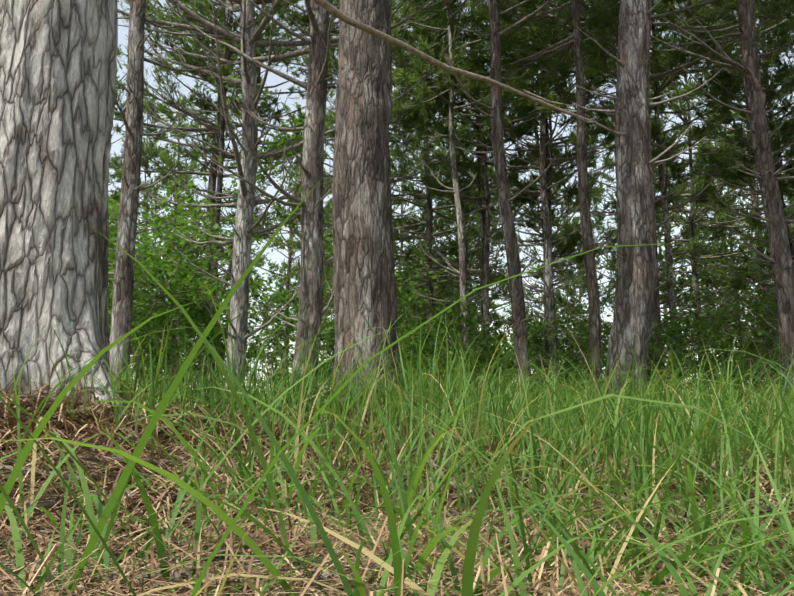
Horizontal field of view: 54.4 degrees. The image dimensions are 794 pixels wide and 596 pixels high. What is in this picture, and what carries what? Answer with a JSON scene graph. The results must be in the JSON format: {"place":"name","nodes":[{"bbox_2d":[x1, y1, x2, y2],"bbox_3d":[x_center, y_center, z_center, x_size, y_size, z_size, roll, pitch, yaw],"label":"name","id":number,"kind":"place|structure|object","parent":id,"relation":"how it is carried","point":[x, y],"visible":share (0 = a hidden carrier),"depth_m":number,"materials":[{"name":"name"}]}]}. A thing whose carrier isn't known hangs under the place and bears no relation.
{"place":"outdoors","nodes":[
{"label":"outdoors","id":0,"kind":"place"},
{"bbox_2d":[0,0,793,421],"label":"pine","id":1,"kind":"object","parent":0,"point":[58,66],"depth_m":6.60,"materials":[{"name":"plant"}]},
{"bbox_2d":[108,0,793,408],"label":"tree foliage","id":2,"kind":"object","parent":1,"relation":"attached to","point":[476,62],"visible":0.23,"depth_m":15.94,"materials":[{"name":"green plant"}]},
{"bbox_2d":[313,0,625,134],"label":"branch","id":3,"kind":"object","parent":1,"relation":"attached to","point":[333,10],"visible":0.94,"depth_m":4.24,"materials":[{"name":"brown wood"}]},
{"bbox_2d":[0,404,793,595],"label":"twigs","id":4,"kind":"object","parent":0,"point":[268,440],"depth_m":1.53,"materials":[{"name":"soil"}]},
{"bbox_2d":[0,172,793,595],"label":"grass","id":5,"kind":"structure","parent":4,"relation":"on","point":[650,420],"depth_m":1.12,"materials":[{"name":"green plant"}]},
{"bbox_2d":[0,370,793,595],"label":"pine needle litter","id":6,"kind":"object","parent":4,"relation":"on","point":[9,588],"visible":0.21,"depth_m":1.02,"materials":[{"name":"brown plant"}]},
{"bbox_2d":[0,394,793,595],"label":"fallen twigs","id":7,"kind":"object","parent":4,"relation":"on","point":[120,561],"visible":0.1,"depth_m":1.12,"materials":[{"name":"brown wood"}]},
{"bbox_2d":[76,400,789,585],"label":"pine cones","id":8,"kind":"object","parent":4,"relation":"on","point":[359,508],"visible":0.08,"depth_m":1.71,"materials":[{"name":"brown plant"}]},
{"bbox_2d":[107,66,783,415],"bbox_3d":[1.130,0.039,12.063,17.420,5.516,9.787,0,-10,1],"label":"shrub","id":9,"kind":"object","parent":4,"relation":"on","point":[184,279],"depth_m":10.22,"materials":[{"name":"green plant"}]},
{"bbox_2d":[108,0,793,405],"label":"sky","id":10,"kind":"structure","parent":0,"point":[272,79],"materials":[{"name":"white"}]}
]}

